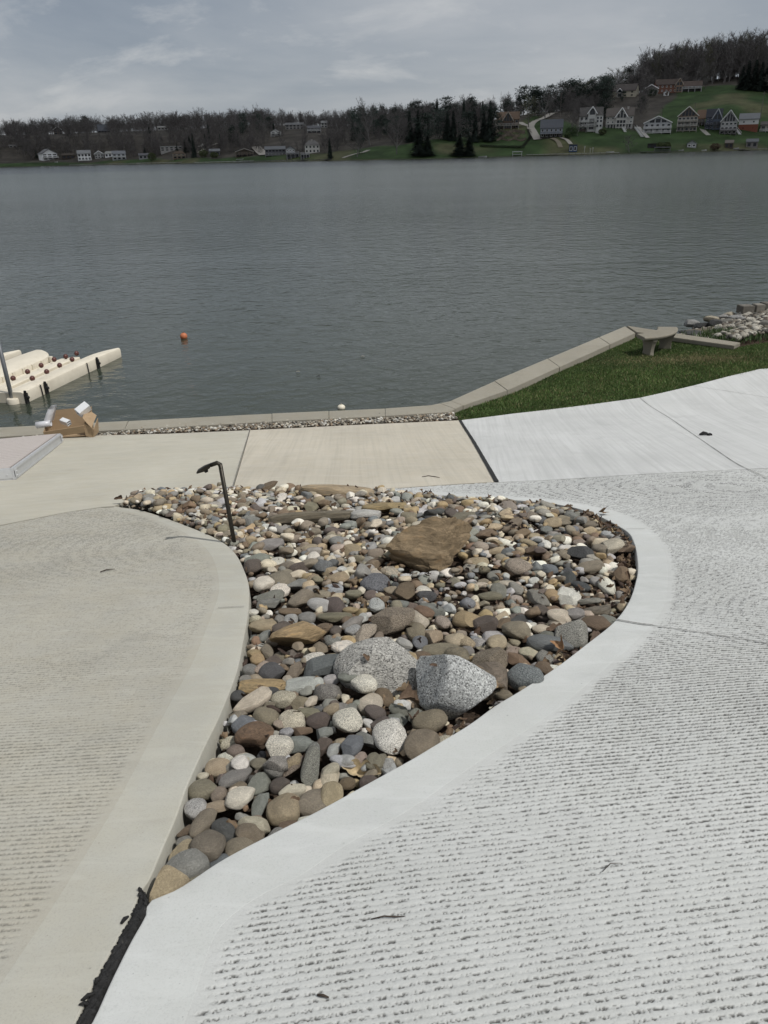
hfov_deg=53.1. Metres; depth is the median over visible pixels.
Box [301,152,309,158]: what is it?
boathouse
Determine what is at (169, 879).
stone
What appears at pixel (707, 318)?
rubble rock
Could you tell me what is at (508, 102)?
pine tree
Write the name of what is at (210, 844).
stone
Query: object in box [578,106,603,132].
lake house
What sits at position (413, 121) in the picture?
pine tree
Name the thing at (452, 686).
stone
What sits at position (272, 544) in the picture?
stone
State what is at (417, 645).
stone
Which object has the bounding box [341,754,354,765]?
stone
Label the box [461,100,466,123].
spruce tree
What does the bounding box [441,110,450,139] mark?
spruce tree
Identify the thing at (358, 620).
stone
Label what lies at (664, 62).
bare tree
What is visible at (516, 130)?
terrace wall
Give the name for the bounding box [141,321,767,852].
ground
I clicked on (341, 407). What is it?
float
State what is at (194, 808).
stone
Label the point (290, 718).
stone
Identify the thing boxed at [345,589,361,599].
stone
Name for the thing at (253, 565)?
stone
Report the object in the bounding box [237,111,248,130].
pine tree
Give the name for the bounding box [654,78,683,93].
hill house
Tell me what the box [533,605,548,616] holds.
stone
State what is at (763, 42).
bare tree
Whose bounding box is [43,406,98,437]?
cardboard box
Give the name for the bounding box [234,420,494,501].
pavement
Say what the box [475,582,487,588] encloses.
stone
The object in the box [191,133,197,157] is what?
spruce tree
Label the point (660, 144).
bush
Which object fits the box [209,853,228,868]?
stone
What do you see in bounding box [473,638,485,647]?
stone
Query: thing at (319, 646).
stone
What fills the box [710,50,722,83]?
bare tree
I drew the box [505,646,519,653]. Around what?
stone
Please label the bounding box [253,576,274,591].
stone
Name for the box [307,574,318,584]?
stone
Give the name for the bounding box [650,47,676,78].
bare tree
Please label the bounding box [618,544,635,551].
stone
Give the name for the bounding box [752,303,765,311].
stone block
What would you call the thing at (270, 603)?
stone
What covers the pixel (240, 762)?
stone
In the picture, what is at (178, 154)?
lake house
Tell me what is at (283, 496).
stone
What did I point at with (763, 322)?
rubble rock
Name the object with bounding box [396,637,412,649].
stone
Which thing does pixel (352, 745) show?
stone
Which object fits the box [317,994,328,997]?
twig
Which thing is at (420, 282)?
water
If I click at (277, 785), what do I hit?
stone
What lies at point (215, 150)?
lake house
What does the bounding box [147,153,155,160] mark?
bush
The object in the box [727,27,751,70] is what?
bare tree
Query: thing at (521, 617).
stone
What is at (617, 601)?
stone
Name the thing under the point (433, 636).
stone
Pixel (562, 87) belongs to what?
pine tree
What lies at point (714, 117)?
lake house
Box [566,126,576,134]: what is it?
bush
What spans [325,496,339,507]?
stone
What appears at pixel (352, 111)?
pine tree
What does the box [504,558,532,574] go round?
stone
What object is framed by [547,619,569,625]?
stone
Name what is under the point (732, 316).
rubble rock
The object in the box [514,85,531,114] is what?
pine tree
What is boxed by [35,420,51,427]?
plastic tube
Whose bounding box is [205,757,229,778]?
stone
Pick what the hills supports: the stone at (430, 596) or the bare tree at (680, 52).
the bare tree at (680, 52)
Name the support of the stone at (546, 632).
on the pebbles
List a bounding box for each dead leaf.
[341,758,380,776]
[396,681,409,691]
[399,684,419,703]
[408,709,421,719]
[546,623,561,631]
[550,636,563,649]
[590,631,600,640]
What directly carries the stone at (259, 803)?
on the pebbles
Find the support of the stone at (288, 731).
on the pebbles
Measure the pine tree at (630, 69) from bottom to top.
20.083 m
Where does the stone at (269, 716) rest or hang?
on the pebbles
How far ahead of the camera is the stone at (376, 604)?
4.37 m
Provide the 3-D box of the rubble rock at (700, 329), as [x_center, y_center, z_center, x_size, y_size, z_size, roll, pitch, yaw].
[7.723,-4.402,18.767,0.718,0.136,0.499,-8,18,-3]
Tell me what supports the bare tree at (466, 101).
on the hills
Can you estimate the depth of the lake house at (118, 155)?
539.23 m
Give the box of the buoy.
[180,332,186,338]
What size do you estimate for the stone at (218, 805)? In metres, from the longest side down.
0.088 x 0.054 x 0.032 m
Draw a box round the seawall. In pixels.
[0,327,634,438]
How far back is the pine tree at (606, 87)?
484.96 m
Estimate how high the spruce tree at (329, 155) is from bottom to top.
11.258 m
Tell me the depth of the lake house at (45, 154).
567.70 m
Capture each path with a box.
[550,138,562,146]
[637,127,649,137]
[698,126,709,134]
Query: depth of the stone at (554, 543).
5.49 m
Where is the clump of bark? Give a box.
[699,431,711,435]
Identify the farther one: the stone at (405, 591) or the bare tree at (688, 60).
the bare tree at (688, 60)
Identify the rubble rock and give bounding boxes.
[683,319,699,326]
[684,330,702,335]
[686,328,712,331]
[692,322,708,328]
[703,316,718,321]
[708,319,722,326]
[717,314,727,318]
[720,318,732,322]
[724,312,735,315]
[728,314,741,318]
[736,316,745,319]
[746,317,755,321]
[759,320,767,325]
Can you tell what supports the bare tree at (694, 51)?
on the hills
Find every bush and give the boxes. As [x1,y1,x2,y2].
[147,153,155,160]
[198,149,208,156]
[209,152,218,157]
[564,132,570,137]
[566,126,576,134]
[598,128,606,134]
[647,88,657,96]
[656,141,663,148]
[663,141,671,148]
[709,143,720,150]
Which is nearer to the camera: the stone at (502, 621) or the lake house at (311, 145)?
the stone at (502, 621)
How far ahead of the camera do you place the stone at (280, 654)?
3.83 m
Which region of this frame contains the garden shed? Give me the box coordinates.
[686,140,696,147]
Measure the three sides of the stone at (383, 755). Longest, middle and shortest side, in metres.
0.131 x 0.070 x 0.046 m
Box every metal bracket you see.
[59,417,71,425]
[74,401,91,417]
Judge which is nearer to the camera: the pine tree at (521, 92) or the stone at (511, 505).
the stone at (511, 505)
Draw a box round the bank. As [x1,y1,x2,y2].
[723,334,767,343]
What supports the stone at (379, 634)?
on the pebbles
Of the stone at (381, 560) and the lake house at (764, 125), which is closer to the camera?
the stone at (381, 560)
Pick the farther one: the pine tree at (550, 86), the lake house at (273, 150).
the pine tree at (550, 86)
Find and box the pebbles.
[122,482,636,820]
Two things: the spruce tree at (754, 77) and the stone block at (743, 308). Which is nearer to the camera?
the stone block at (743, 308)
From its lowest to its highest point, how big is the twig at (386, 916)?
0.007 m
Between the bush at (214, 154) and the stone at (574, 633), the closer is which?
the stone at (574, 633)
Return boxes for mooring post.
[0,342,12,397]
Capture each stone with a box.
[149,865,189,901]
[166,848,209,877]
[168,839,191,860]
[175,835,191,845]
[176,824,190,837]
[184,798,206,819]
[188,779,217,801]
[189,808,216,838]
[190,829,225,861]
[197,772,208,778]
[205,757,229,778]
[206,800,228,812]
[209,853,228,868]
[210,786,227,800]
[211,817,235,842]
[217,752,233,761]
[218,767,251,787]
[220,736,235,749]
[223,837,254,855]
[224,786,254,809]
[226,762,249,771]
[227,781,246,791]
[230,690,244,701]
[231,715,254,733]
[231,755,248,769]
[232,686,271,713]
[234,721,273,746]
[235,823,264,842]
[236,506,246,516]
[237,816,270,834]
[238,678,285,693]
[238,753,255,761]
[239,675,250,681]
[242,516,260,525]
[242,664,255,674]
[243,559,261,572]
[244,553,269,562]
[247,649,261,657]
[247,772,270,795]
[249,609,258,615]
[249,615,261,622]
[249,619,276,632]
[250,653,264,665]
[250,757,266,769]
[251,792,268,815]
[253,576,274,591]
[253,706,279,726]
[254,661,267,673]
[256,589,284,601]
[256,598,280,608]
[258,630,270,641]
[258,662,284,678]
[260,538,284,551]
[260,644,273,658]
[262,481,277,489]
[262,756,287,771]
[264,702,274,705]
[264,767,283,779]
[265,655,281,663]
[265,735,293,756]
[266,793,299,826]
[267,510,352,523]
[267,827,282,836]
[269,568,295,584]
[269,621,325,646]
[269,687,278,695]
[269,777,289,794]
[270,583,289,596]
[270,690,296,708]
[271,557,284,564]
[272,621,290,631]
[273,651,284,659]
[275,614,283,622]
[276,493,286,501]
[278,608,301,615]
[278,783,306,796]
[278,820,296,827]
[279,709,305,733]
[279,727,293,736]
[282,675,291,681]
[282,755,303,777]
[284,614,297,623]
[285,676,323,693]
[286,661,302,677]
[287,579,306,590]
[287,696,307,709]
[287,753,301,768]
[288,562,308,571]
[288,588,315,607]
[290,736,311,753]
[292,727,312,735]
[293,495,303,501]
[298,612,315,622]
[298,707,319,716]
[298,788,325,816]
[300,484,373,497]
[300,746,319,785]
[301,544,317,549]
[303,654,337,676]
[304,501,318,510]
[304,652,324,661]
[304,696,317,706]
[306,712,330,728]
[306,742,319,751]
[307,551,319,558]
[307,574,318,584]
[307,598,328,611]
[311,559,332,574]
[313,641,327,652]
[313,684,341,701]
[316,727,333,739]
[317,612,352,622]
[317,623,332,634]
[317,737,332,756]
[320,762,339,776]
[320,772,339,784]
[321,566,337,576]
[321,781,343,806]
[323,534,336,544]
[323,635,340,646]
[323,674,338,684]
[323,703,338,716]
[324,583,342,592]
[324,596,345,612]
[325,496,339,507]
[327,571,348,582]
[327,743,340,757]
[329,625,341,634]
[329,755,355,769]
[331,640,352,653]
[332,707,362,732]
[333,637,417,695]
[337,672,356,682]
[339,702,347,709]
[339,777,355,789]
[341,616,350,623]
[341,616,363,631]
[341,735,363,755]
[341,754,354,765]
[342,607,357,613]
[344,544,361,556]
[344,624,360,635]
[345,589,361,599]
[345,703,356,709]
[348,557,355,562]
[350,509,380,519]
[351,674,377,692]
[354,751,366,762]
[355,624,376,641]
[355,731,376,748]
[357,692,382,716]
[359,613,367,622]
[359,775,377,787]
[360,573,389,592]
[362,502,406,512]
[364,704,385,719]
[365,542,376,548]
[365,558,383,564]
[365,752,382,769]
[367,753,386,776]
[369,597,384,611]
[370,568,381,572]
[370,716,389,728]
[371,607,414,634]
[372,718,406,754]
[374,631,383,637]
[374,687,393,706]
[381,763,396,775]
[382,758,394,768]
[383,566,400,577]
[386,517,471,572]
[388,713,407,725]
[389,703,408,716]
[394,582,414,600]
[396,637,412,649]
[400,600,408,606]
[403,728,439,759]
[406,622,424,640]
[407,708,421,722]
[409,651,416,658]
[411,610,429,628]
[412,635,427,649]
[412,709,447,732]
[414,605,434,617]
[414,651,431,659]
[416,585,431,591]
[416,591,436,601]
[416,654,496,720]
[419,603,444,617]
[422,643,458,654]
[424,509,436,515]
[425,630,442,644]
[435,615,450,628]
[439,735,449,741]
[444,508,457,517]
[444,647,469,660]
[452,511,475,520]
[452,610,479,627]
[460,635,475,647]
[463,646,474,654]
[469,557,488,564]
[471,647,508,667]
[473,615,498,633]
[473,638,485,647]
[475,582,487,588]
[476,528,497,538]
[476,661,507,690]
[478,591,502,600]
[479,550,491,557]
[479,566,489,573]
[482,631,505,640]
[486,634,506,648]
[487,572,498,581]
[488,539,502,543]
[489,546,504,555]
[490,583,506,600]
[493,689,512,700]
[497,617,510,628]
[498,580,513,587]
[500,501,516,512]
[501,547,514,554]
[501,621,530,639]
[502,518,521,533]
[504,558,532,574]
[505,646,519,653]
[507,652,530,665]
[507,663,543,690]
[508,581,523,595]
[511,614,529,621]
[518,646,537,658]
[519,539,537,546]
[526,511,538,521]
[526,589,549,606]
[527,634,573,653]
[532,615,549,622]
[532,624,549,633]
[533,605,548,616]
[534,506,547,511]
[535,661,553,675]
[536,649,553,664]
[540,526,552,534]
[540,630,554,635]
[541,540,551,548]
[541,564,558,573]
[543,517,561,527]
[544,589,558,602]
[547,609,571,621]
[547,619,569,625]
[551,542,559,546]
[554,619,587,649]
[555,549,567,556]
[557,587,581,605]
[561,571,575,584]
[564,512,578,520]
[567,546,593,559]
[567,608,584,619]
[570,580,590,591]
[573,539,586,544]
[577,598,600,604]
[578,560,604,573]
[581,521,598,527]
[581,615,610,632]
[583,605,610,614]
[598,578,615,594]
[600,530,614,538]
[600,538,624,556]
[600,614,615,624]
[610,600,627,607]
[612,566,629,581]
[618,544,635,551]
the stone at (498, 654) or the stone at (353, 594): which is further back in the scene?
the stone at (353, 594)
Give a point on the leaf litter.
(625, 589)
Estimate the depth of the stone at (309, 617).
4.29 m
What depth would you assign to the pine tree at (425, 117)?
426.73 m
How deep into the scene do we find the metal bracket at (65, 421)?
11.45 m
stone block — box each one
[736,304,754,313]
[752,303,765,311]
[760,301,767,309]
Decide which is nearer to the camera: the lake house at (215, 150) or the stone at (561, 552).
the stone at (561, 552)
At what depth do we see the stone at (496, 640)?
3.82 m
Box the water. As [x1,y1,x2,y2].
[0,150,767,426]
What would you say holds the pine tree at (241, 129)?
on the hills
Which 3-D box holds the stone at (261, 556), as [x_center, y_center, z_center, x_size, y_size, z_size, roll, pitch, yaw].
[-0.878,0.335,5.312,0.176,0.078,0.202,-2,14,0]
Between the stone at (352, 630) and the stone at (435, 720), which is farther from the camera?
the stone at (352, 630)
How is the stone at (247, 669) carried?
on the pebbles
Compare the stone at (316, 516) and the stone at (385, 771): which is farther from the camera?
the stone at (316, 516)
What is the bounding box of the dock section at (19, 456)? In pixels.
[0,433,62,480]
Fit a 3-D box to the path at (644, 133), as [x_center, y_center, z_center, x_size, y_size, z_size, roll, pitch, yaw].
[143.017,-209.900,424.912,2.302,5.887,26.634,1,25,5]
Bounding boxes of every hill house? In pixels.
[53,127,61,134]
[97,124,109,132]
[157,126,167,129]
[270,128,280,136]
[285,122,303,129]
[307,125,320,132]
[321,121,326,127]
[612,83,639,97]
[645,84,658,94]
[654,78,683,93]
[682,80,702,91]
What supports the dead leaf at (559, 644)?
on the stone at (538, 642)
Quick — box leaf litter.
[123,484,636,828]
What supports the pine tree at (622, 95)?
on the hills
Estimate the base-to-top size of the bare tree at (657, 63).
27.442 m
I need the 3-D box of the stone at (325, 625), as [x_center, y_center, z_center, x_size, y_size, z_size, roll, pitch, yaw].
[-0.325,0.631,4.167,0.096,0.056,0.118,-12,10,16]
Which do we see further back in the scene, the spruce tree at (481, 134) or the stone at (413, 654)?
the spruce tree at (481, 134)
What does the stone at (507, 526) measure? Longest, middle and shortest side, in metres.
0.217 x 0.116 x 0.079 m
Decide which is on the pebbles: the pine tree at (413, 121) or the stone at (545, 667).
the stone at (545, 667)
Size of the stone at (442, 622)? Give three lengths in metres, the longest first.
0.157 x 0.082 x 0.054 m
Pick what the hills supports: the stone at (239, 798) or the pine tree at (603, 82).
the pine tree at (603, 82)
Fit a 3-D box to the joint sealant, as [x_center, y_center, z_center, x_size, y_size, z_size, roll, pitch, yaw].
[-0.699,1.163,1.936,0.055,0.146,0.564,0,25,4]
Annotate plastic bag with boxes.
[44,404,56,420]
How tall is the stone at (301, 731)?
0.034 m
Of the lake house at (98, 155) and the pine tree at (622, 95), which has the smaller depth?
the pine tree at (622, 95)
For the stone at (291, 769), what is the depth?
2.84 m
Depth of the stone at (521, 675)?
3.43 m
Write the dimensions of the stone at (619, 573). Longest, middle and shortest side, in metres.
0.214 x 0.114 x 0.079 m
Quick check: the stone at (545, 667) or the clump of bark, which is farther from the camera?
the clump of bark
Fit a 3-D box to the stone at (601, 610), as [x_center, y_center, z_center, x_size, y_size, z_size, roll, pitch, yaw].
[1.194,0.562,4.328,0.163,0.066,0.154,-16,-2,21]
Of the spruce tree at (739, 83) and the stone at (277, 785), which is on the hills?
the spruce tree at (739, 83)
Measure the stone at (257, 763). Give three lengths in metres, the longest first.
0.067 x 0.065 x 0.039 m
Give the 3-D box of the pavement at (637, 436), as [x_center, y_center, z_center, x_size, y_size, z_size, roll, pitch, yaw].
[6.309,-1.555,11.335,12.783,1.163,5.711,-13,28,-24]
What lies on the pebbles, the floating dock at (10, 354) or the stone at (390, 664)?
the stone at (390, 664)
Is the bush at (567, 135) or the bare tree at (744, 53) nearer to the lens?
the bush at (567, 135)
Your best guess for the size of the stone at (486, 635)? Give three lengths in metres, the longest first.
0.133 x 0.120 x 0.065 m
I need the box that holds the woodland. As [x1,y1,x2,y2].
[0,61,767,159]
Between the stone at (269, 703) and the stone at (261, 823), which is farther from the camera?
the stone at (269, 703)
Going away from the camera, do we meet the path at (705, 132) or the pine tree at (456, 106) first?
the path at (705, 132)
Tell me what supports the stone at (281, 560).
on the pebbles
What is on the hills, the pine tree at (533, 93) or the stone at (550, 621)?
the pine tree at (533, 93)
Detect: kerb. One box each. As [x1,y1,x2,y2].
[0,507,251,1023]
[92,490,667,1023]
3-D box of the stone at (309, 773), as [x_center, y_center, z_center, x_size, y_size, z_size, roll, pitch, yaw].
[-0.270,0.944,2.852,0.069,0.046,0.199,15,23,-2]
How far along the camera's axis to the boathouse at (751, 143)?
398.16 m
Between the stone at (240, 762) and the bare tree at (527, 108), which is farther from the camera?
the bare tree at (527, 108)
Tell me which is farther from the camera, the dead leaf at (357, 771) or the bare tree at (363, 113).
the bare tree at (363, 113)
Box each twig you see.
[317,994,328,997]
[371,915,403,919]
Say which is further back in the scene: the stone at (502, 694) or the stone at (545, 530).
the stone at (545, 530)
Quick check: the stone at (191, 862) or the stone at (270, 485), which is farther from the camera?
the stone at (270, 485)
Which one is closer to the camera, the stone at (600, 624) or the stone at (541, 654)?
the stone at (541, 654)
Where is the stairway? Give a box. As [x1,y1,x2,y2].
[634,126,643,136]
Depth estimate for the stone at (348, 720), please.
3.10 m
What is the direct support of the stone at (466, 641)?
on the pebbles
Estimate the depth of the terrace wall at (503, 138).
425.49 m
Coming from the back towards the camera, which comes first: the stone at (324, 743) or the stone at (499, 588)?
the stone at (499, 588)
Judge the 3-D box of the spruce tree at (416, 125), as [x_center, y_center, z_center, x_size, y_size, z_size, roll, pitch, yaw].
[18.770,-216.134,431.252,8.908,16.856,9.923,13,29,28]
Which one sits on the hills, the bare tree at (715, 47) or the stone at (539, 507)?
the bare tree at (715, 47)
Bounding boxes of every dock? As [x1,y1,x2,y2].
[0,348,120,404]
[0,350,21,362]
[69,162,146,165]
[232,159,308,162]
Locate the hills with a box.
[0,77,767,166]
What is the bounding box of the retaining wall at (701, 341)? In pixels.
[627,326,739,349]
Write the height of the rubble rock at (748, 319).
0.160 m
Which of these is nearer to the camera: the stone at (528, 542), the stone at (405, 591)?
the stone at (405, 591)
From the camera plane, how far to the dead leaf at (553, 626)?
4.02 m
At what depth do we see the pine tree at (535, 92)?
508.55 m
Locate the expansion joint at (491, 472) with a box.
[459,420,498,480]
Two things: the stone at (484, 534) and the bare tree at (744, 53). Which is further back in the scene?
the bare tree at (744, 53)
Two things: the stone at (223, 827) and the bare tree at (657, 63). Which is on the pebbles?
the stone at (223, 827)
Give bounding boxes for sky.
[0,0,767,134]
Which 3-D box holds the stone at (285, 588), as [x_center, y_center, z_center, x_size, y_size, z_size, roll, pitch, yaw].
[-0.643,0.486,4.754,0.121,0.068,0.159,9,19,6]
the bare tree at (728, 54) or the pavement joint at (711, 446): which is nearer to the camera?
the pavement joint at (711, 446)
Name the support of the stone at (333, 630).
on the pebbles
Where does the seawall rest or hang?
on the ground at (477, 711)
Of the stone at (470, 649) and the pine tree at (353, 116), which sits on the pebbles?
the stone at (470, 649)
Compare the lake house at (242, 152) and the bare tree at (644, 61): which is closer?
the lake house at (242, 152)
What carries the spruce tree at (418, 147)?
on the hills
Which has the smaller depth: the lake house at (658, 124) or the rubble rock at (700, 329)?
the rubble rock at (700, 329)
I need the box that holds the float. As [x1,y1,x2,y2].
[337,404,344,409]
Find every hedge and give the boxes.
[479,144,524,147]
[522,129,531,146]
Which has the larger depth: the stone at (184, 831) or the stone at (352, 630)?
the stone at (352, 630)
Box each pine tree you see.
[228,124,235,143]
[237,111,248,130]
[238,121,244,133]
[253,112,263,129]
[265,115,271,128]
[345,111,358,126]
[348,106,358,122]
[348,127,356,140]
[354,123,366,144]
[366,107,379,117]
[370,119,378,135]
[380,119,387,134]
[405,100,421,116]
[406,116,421,133]
[412,101,424,114]
[414,111,437,140]
[427,102,435,118]
[430,107,450,138]
[437,96,453,117]
[448,102,460,120]
[456,107,479,139]
[466,96,479,115]
[479,104,489,120]
[481,104,502,138]
[503,99,511,111]
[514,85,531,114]
[514,99,522,110]
[522,87,541,115]
[529,85,545,108]
[530,87,549,114]
[543,84,558,95]
[552,79,570,103]
[555,89,565,110]
[564,77,582,96]
[573,82,592,103]
[586,76,598,93]
[586,84,602,102]
[595,75,612,100]
[597,92,614,121]
[599,76,618,102]
[619,90,626,100]
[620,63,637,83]
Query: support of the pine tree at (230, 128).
on the hills
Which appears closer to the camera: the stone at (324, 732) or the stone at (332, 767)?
the stone at (332, 767)
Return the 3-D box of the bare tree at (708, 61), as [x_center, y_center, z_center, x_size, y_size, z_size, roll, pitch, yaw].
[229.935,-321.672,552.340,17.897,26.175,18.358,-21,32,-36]
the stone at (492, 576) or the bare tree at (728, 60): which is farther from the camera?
the bare tree at (728, 60)
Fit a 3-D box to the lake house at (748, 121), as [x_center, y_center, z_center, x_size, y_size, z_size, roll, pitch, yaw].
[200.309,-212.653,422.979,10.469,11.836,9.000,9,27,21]
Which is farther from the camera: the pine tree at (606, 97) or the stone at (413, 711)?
the pine tree at (606, 97)
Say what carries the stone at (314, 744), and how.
on the pebbles
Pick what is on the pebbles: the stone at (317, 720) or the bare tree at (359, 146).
the stone at (317, 720)
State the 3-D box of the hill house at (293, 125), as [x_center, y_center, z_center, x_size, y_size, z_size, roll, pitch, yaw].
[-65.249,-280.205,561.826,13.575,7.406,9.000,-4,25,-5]
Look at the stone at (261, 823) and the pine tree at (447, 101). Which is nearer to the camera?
the stone at (261, 823)
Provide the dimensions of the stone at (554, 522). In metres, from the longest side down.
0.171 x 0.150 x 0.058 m
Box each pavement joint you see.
[233,430,249,484]
[644,401,767,477]
[654,625,767,642]
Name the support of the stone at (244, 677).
on the pebbles
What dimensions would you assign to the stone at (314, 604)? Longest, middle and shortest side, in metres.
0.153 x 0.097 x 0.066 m
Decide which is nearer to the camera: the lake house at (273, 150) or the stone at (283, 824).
the stone at (283, 824)
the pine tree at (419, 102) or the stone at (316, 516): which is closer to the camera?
the stone at (316, 516)
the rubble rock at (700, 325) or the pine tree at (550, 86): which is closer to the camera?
the rubble rock at (700, 325)
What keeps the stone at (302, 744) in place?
on the pebbles
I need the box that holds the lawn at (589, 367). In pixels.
[456,337,767,419]
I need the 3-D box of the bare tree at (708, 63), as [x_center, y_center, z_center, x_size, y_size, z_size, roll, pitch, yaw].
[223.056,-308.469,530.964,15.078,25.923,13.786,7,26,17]
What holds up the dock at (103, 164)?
in the water
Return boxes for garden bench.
[636,327,677,355]
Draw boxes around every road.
[251,146,264,154]
[527,113,553,139]
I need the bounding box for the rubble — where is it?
[680,309,767,341]
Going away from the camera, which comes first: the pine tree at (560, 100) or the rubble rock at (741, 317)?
the rubble rock at (741, 317)
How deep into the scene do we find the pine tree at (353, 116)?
521.46 m
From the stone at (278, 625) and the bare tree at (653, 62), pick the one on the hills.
the bare tree at (653, 62)
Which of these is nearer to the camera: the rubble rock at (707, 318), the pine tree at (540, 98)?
the rubble rock at (707, 318)
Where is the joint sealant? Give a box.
[76,887,149,1023]
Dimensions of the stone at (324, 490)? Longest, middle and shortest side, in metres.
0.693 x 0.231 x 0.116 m
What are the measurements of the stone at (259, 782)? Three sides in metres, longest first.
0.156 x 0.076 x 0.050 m
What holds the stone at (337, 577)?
on the pebbles
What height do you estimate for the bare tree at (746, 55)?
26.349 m
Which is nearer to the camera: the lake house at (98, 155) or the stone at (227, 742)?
the stone at (227, 742)
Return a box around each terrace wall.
[493,133,519,137]
[494,129,524,133]
[497,137,525,140]
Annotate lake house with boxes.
[38,149,58,160]
[76,150,91,161]
[94,151,103,158]
[104,151,111,157]
[111,151,125,160]
[138,153,150,159]
[160,146,182,153]
[172,151,185,160]
[209,149,219,155]
[235,148,253,156]
[264,146,285,156]
[285,146,295,152]
[305,139,319,153]
[540,119,563,138]
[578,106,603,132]
[605,107,634,127]
[643,116,672,133]
[676,106,698,131]
[697,109,706,125]
[704,108,723,130]
[719,110,738,135]
[738,113,760,131]
[759,121,767,131]
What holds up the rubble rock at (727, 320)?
on the rubble
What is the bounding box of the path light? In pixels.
[196,461,237,549]
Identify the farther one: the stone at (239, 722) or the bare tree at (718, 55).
the bare tree at (718, 55)
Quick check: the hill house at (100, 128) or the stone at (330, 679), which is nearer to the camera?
the stone at (330, 679)
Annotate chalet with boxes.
[496,111,519,128]
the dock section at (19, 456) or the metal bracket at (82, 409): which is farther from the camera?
the metal bracket at (82, 409)
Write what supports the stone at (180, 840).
on the pebbles
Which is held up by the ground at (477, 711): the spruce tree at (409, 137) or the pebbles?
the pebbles
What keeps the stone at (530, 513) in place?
on the pebbles
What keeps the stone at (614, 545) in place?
on the pebbles
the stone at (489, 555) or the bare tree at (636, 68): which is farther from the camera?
the bare tree at (636, 68)
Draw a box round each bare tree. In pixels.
[348,131,365,156]
[354,97,383,145]
[383,106,414,153]
[458,94,474,109]
[519,93,548,126]
[535,87,561,119]
[552,79,566,110]
[565,99,581,130]
[607,68,631,83]
[616,68,633,83]
[623,134,636,150]
[627,64,643,83]
[633,52,647,86]
[636,43,661,84]
[637,46,655,87]
[638,62,652,87]
[645,49,659,84]
[646,48,661,81]
[650,42,673,77]
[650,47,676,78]
[651,51,662,79]
[654,51,676,78]
[660,51,683,78]
[667,40,693,67]
[671,43,695,78]
[674,38,687,78]
[682,43,713,80]
[686,38,708,80]
[688,44,703,80]
[690,41,703,80]
[695,42,715,77]
[695,60,715,88]
[696,40,712,79]
[700,47,716,84]
[707,37,731,81]
[708,37,723,80]
[709,36,724,77]
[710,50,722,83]
[711,43,726,81]
[715,43,728,80]
[719,47,738,82]
[720,37,735,78]
[720,37,743,79]
[723,31,767,77]
[723,42,734,81]
[726,42,746,81]
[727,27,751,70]
[734,35,760,69]
[734,38,755,72]
[735,47,753,72]
[736,34,750,78]
[736,39,754,73]
[737,32,753,61]
[737,36,765,66]
[737,48,750,75]
[746,28,757,39]
[746,44,766,72]
[747,40,767,77]
[751,29,766,71]
[752,38,766,66]
[754,31,767,70]
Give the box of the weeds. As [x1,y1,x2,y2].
[681,324,767,342]
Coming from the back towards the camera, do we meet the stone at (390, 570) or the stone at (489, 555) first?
the stone at (489, 555)
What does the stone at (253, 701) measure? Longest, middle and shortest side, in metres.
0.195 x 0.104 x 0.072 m
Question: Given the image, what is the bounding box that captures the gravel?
[1,411,457,436]
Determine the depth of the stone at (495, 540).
5.55 m
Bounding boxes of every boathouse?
[61,153,74,159]
[286,152,298,158]
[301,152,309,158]
[569,144,577,151]
[647,143,656,147]
[725,140,733,148]
[746,138,758,148]
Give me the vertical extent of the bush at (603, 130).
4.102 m
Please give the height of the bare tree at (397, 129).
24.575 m
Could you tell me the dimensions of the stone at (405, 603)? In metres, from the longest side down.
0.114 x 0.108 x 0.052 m
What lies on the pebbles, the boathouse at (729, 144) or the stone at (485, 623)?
the stone at (485, 623)
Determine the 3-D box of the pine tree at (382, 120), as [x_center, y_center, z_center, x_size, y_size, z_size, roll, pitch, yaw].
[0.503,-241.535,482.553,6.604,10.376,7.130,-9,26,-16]
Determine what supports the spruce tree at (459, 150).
on the hills
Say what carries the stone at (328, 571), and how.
on the pebbles
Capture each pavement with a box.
[0,430,248,525]
[0,507,218,983]
[184,469,767,1023]
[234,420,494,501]
[462,368,767,482]
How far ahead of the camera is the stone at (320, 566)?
5.09 m
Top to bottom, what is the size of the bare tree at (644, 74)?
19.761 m
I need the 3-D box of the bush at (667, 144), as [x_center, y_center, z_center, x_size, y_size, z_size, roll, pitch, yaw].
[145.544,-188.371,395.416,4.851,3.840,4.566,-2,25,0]
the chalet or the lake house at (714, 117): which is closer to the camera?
the lake house at (714, 117)
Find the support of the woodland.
on the hills
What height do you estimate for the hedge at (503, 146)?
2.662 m
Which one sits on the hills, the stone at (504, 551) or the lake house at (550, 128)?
the lake house at (550, 128)
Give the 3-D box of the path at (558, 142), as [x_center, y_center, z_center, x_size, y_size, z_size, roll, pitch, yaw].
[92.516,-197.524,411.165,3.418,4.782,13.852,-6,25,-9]
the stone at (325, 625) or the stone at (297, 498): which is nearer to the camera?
the stone at (325, 625)
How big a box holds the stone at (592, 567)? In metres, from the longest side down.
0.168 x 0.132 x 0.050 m
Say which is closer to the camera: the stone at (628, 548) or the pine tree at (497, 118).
the stone at (628, 548)
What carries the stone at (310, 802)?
on the pebbles
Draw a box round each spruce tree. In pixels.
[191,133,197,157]
[327,137,332,158]
[404,111,413,142]
[408,130,426,156]
[411,111,422,141]
[423,135,433,155]
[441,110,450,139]
[448,109,456,141]
[448,133,466,156]
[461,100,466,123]
[463,134,476,156]
[471,113,479,142]
[478,110,485,138]
[481,108,495,141]
[735,64,745,89]
[741,61,751,90]
[749,59,759,90]
[752,62,765,91]
[763,67,767,90]

